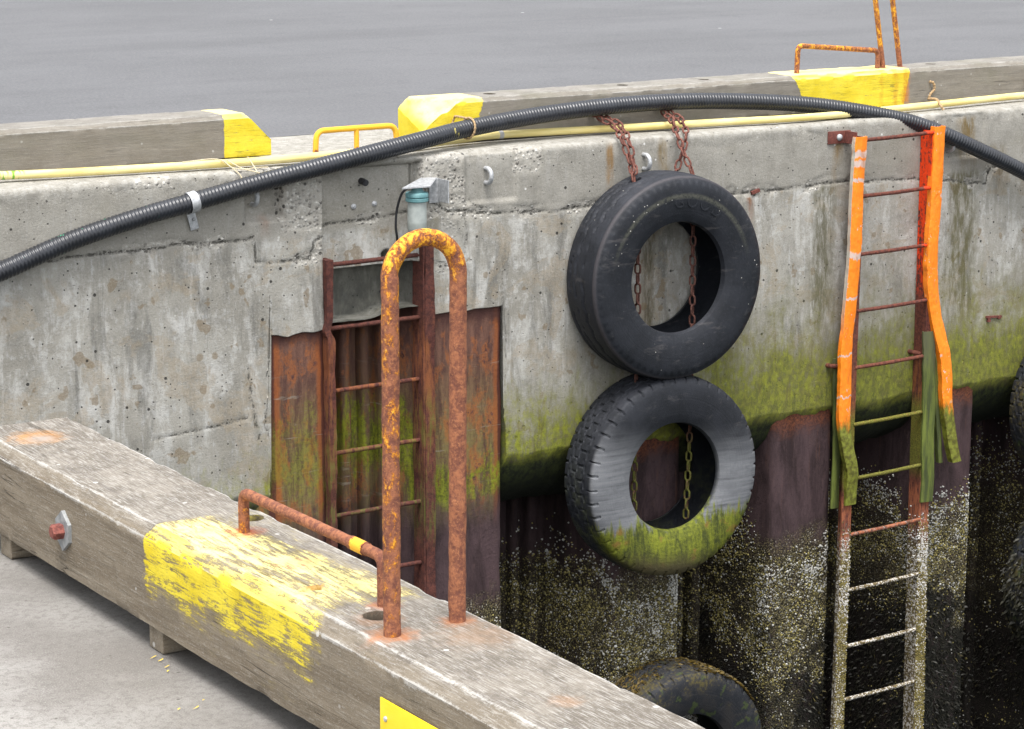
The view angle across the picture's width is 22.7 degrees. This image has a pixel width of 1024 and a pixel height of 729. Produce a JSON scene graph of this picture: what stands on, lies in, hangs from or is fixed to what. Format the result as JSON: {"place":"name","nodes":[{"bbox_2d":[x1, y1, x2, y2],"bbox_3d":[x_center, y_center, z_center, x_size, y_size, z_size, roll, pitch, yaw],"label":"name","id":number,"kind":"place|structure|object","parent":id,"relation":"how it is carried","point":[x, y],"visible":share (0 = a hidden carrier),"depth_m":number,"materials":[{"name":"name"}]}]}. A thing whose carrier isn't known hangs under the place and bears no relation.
{"place":"outdoors","nodes":[
{"label":"outdoors","id":0,"kind":"place"},
{"bbox_2d":[0,536,319,728],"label":"pavement","id":1,"kind":"structure","parent":0,"point":[75,654],"depth_m":4.92,"materials":[{"name":"grey concrete"}]},
{"bbox_2d":[0,417,704,728],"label":"timber beam","id":2,"kind":"structure","parent":1,"relation":"on","point":[176,561],"depth_m":4.71,"materials":[{"name":"grey wood"}]},
{"bbox_2d":[238,489,382,607],"bbox_3d":[-0.374,0.334,4.731,0.025,0.118,0.580,-7,14,-31],"label":"grab rail","id":3,"kind":"object","parent":2,"relation":"on","point":[350,542],"visible":0.92,"depth_m":4.70,"materials":[{"name":"brown metal"}]},
{"bbox_2d":[297,583,323,590],"bbox_3d":[-0.362,0.400,4.580,0.049,0.018,0.011,2,12,10],"label":"dry leaf","id":4,"kind":"object","parent":2,"relation":"on","point":[313,587],"visible":1,"depth_m":4.58,"materials":[{"name":"yellow plant"}]},
{"bbox_2d":[380,697,436,728],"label":"yellow plate","id":5,"kind":"object","parent":2,"relation":"attached to","point":[393,716],"visible":1,"depth_m":4.23,"materials":[{"name":"yellow metal"}]},
{"bbox_2d":[380,228,466,637],"bbox_3d":[-0.148,0.123,4.318,0.166,0.715,0.034,-8,15,-34],"label":"grab hoop","id":6,"kind":"object","parent":2,"relation":"on","point":[405,245],"visible":1,"depth_m":4.30,"materials":[{"name":"brown metal"}]},
{"bbox_2d":[0,99,1023,509],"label":"quay wall","id":7,"kind":"structure","parent":0,"point":[152,341],"depth_m":12.80,"materials":[{"name":"concrete"}]},
{"bbox_2d":[0,109,270,170],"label":"timber kerb","id":8,"kind":"structure","parent":7,"relation":"on","point":[153,138],"depth_m":11.82,"materials":[{"name":"grey wood"}]},
{"bbox_2d":[184,191,200,230],"bbox_3d":[-1.451,-0.700,11.676,0.079,0.190,0.090,-8,14,-32],"label":"hose clamp","id":9,"kind":"object","parent":7,"relation":"attached to","point":[196,203],"visible":1,"depth_m":11.65,"materials":[{"name":"silver metal"}]},
{"bbox_2d":[0,93,1023,281],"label":"corrugated hose","id":10,"kind":"object","parent":9,"relation":"attached to","point":[48,250],"visible":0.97,"depth_m":12.53,"materials":[{"name":"black plastic"}]},
{"bbox_2d":[451,115,475,139],"bbox_3d":[-0.249,-1.177,12.656,0.056,0.119,0.203,-8,14,-32],"label":"rope tie","id":11,"kind":"object","parent":10,"relation":"attached to","point":[464,118],"visible":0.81,"depth_m":12.61,"materials":[{"name":"beige fabric"}]},
{"bbox_2d":[250,192,259,206],"bbox_3d":[-1.213,-0.785,11.939,0.023,0.095,0.117,-8,14,-32],"label":"lifting eye","id":12,"kind":"object","parent":7,"relation":"attached to","point":[255,203],"visible":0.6,"depth_m":11.90,"materials":[{"name":"grey metal"}]},
{"bbox_2d":[313,123,398,151],"bbox_3d":[-0.767,-1.090,12.419,0.513,0.147,0.080,-8,14,-32],"label":"grab rail","id":13,"kind":"object","parent":7,"relation":"on","point":[356,129],"visible":0.81,"depth_m":12.40,"materials":[{"name":"yellow metal"}]},
{"bbox_2d":[358,178,368,185],"bbox_3d":[-0.715,-0.876,12.243,0.033,0.038,0.062,-8,14,-32],"label":"drain stub","id":14,"kind":"object","parent":7,"relation":"attached to","point":[363,181],"visible":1,"depth_m":12.22,"materials":[{"name":"black plastic"}]},
{"bbox_2d":[321,246,435,597],"bbox_3d":[-0.663,0.990,12.655,0.611,3.160,0.111,-8,14,-32],"label":"ladder","id":15,"kind":"object","parent":7,"relation":"attached to","point":[422,380],"visible":0.54,"depth_m":12.53,"materials":[{"name":"metal"}]},
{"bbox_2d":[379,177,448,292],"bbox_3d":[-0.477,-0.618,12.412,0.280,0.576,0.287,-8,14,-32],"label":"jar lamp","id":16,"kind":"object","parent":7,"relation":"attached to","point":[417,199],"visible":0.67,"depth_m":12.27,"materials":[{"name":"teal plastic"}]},
{"bbox_2d":[483,166,493,184],"bbox_3d":[-0.127,-0.931,12.582,0.023,0.095,0.117,-8,14,-32],"label":"lifting eye","id":17,"kind":"object","parent":7,"relation":"attached to","point":[491,175],"visible":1,"depth_m":12.54,"materials":[{"name":"grey metal"}]},
{"bbox_2d":[0,92,1023,179],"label":"yellow pipe","id":18,"kind":"object","parent":7,"relation":"on","point":[111,170],"visible":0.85,"depth_m":12.91,"materials":[{"name":"yellow plastic"}]},
{"bbox_2d":[182,157,267,177],"bbox_3d":[-1.320,-0.894,11.812,0.421,0.119,0.085,-8,14,-32],"label":"twine","id":19,"kind":"object","parent":18,"relation":"on","point":[230,166],"visible":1,"depth_m":11.83,"materials":[{"name":"beige fabric"}]},
{"bbox_2d":[927,80,944,109],"bbox_3d":[2.381,-1.513,14.347,0.053,0.151,0.207,-1,12,-7],"label":"rope tie","id":20,"kind":"object","parent":18,"relation":"attached to","point":[929,98],"visible":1,"depth_m":14.41,"materials":[{"name":"beige fabric"}]},
{"bbox_2d":[642,152,651,170],"bbox_3d":[0.680,-1.039,13.091,0.023,0.095,0.117,-8,14,-32],"label":"lifting eye","id":21,"kind":"object","parent":7,"relation":"attached to","point":[649,159],"visible":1,"depth_m":13.05,"materials":[{"name":"grey metal"}]},
{"bbox_2d":[398,56,1023,136],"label":"timber kerb","id":22,"kind":"structure","parent":7,"relation":"on","point":[891,85],"depth_m":13.81,"materials":[{"name":"wood"}]},
{"bbox_2d":[592,115,640,510],"bbox_3d":[0.544,-0.225,13.244,0.108,2.150,0.447,-7,14,-29],"label":"chain","id":23,"kind":"object","parent":22,"relation":"hanging from","point":[622,138],"visible":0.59,"depth_m":13.02,"materials":[{"name":"brown metal"}]},
{"bbox_2d":[564,374,754,575],"bbox_3d":[0.777,0.563,13.311,1.064,1.064,0.299,-7,13,-31],"label":"tyre","id":24,"kind":"object","parent":23,"relation":"hanging from","point":[624,419],"visible":0.95,"depth_m":13.15,"materials":[{"name":"black rubber"}]},
{"bbox_2d":[660,110,696,519],"bbox_3d":[0.851,-0.276,13.441,0.115,2.151,0.460,-3,13,-15],"label":"chain","id":25,"kind":"object","parent":22,"relation":"hanging from","point":[683,152],"visible":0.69,"depth_m":13.22,"materials":[{"name":"brown metal"}]},
{"bbox_2d":[567,170,759,378],"bbox_3d":[0.783,-0.461,13.086,1.063,1.062,0.299,-7,14,-31],"label":"tyre","id":26,"kind":"object","parent":25,"relation":"hanging from","point":[623,220],"visible":1,"depth_m":12.93,"materials":[{"name":"black rubber"}]},
{"bbox_2d":[794,43,879,73],"bbox_3d":[1.811,-1.702,14.188,0.614,0.188,0.030,-8,14,-32],"label":"grab rail","id":27,"kind":"object","parent":22,"relation":"on","point":[799,47],"visible":1,"depth_m":14.14,"materials":[{"name":"brown metal"}]},
{"bbox_2d":[873,0,902,67],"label":"grab hoop","id":28,"kind":"object","parent":22,"relation":"on","point":[895,31],"visible":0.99,"depth_m":14.35,"materials":[{"name":"brown metal"}]},
{"bbox_3d":[3.118,-0.722,14.846,0.057,1.850,0.462,-8,14,-32],"label":"chain","id":29,"kind":"object","parent":22,"relation":"hanging from","visible":0},
{"bbox_2d":[1009,357,1023,463],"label":"tyre","id":30,"kind":"object","parent":29,"relation":"hanging from","point":[1016,413],"visible":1,"depth_m":14.76,"materials":[{"name":"black rubber"}]},
{"bbox_2d":[750,188,759,194],"bbox_3d":[1.288,-0.916,13.520,0.058,0.031,0.012,-8,14,-32],"label":"nail plate","id":31,"kind":"object","parent":7,"relation":"attached to","point":[755,191],"visible":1,"depth_m":13.51,"materials":[{"name":"brown metal"}]},
{"bbox_2d":[825,125,960,728],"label":"ladder","id":32,"kind":"object","parent":7,"relation":"attached to","point":[931,413],"visible":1,"depth_m":14.21,"materials":[{"name":"metal"}]},
{"bbox_2d":[945,146,955,152],"bbox_3d":[2.429,-1.228,14.220,0.023,0.095,0.117,-8,14,-32],"label":"lifting eye","id":33,"kind":"object","parent":7,"relation":"attached to","point":[951,149],"visible":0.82,"depth_m":14.20,"materials":[{"name":"grey metal"}]},
{"bbox_2d":[985,315,1001,321],"bbox_3d":[2.762,-0.267,14.641,0.121,0.035,0.015,-8,14,-32],"label":"rebar end","id":34,"kind":"object","parent":7,"relation":"attached to","point":[994,316],"visible":1,"depth_m":14.63,"materials":[{"name":"brown metal"}]},
{"bbox_2d":[0,0,1023,137],"bbox_3d":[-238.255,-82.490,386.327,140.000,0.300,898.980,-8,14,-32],"label":"water","id":35,"kind":"structure","parent":0,"point":[276,68],"depth_m":18.07,"materials":[{"name":"water"}]},
{"label":"water","id":36,"kind":"structure","parent":0,"visible":0},
{"bbox_2d":[256,306,1023,728],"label":"sheet pile wall","id":37,"kind":"structure","parent":36,"relation":"in","point":[788,496],"depth_m":14.02,"materials":[{"name":"metal"}]},
{"bbox_2d":[618,658,761,728],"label":"tyre","id":38,"kind":"object","parent":37,"relation":"attached to","point":[717,700],"visible":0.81,"depth_m":13.54,"materials":[{"name":"black rubber"}]},
{"bbox_2d":[401,420,1023,728],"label":"barnacles","id":39,"kind":"object","parent":37,"relation":"attached to","point":[794,646],"visible":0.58,"depth_m":14.28},
{"bbox_2d":[519,521,1023,728],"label":"seaweed","id":40,"kind":"object","parent":37,"relation":"attached to","point":[700,666],"visible":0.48,"depth_m":14.96,"materials":[{"name":"black plant"}]},
{"bbox_2d":[1004,526,1023,641],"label":"tyre","id":41,"kind":"object","parent":37,"relation":"attached to","point":[1020,554],"visible":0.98,"depth_m":14.99,"materials":[{"name":"black rubber"}]}
]}

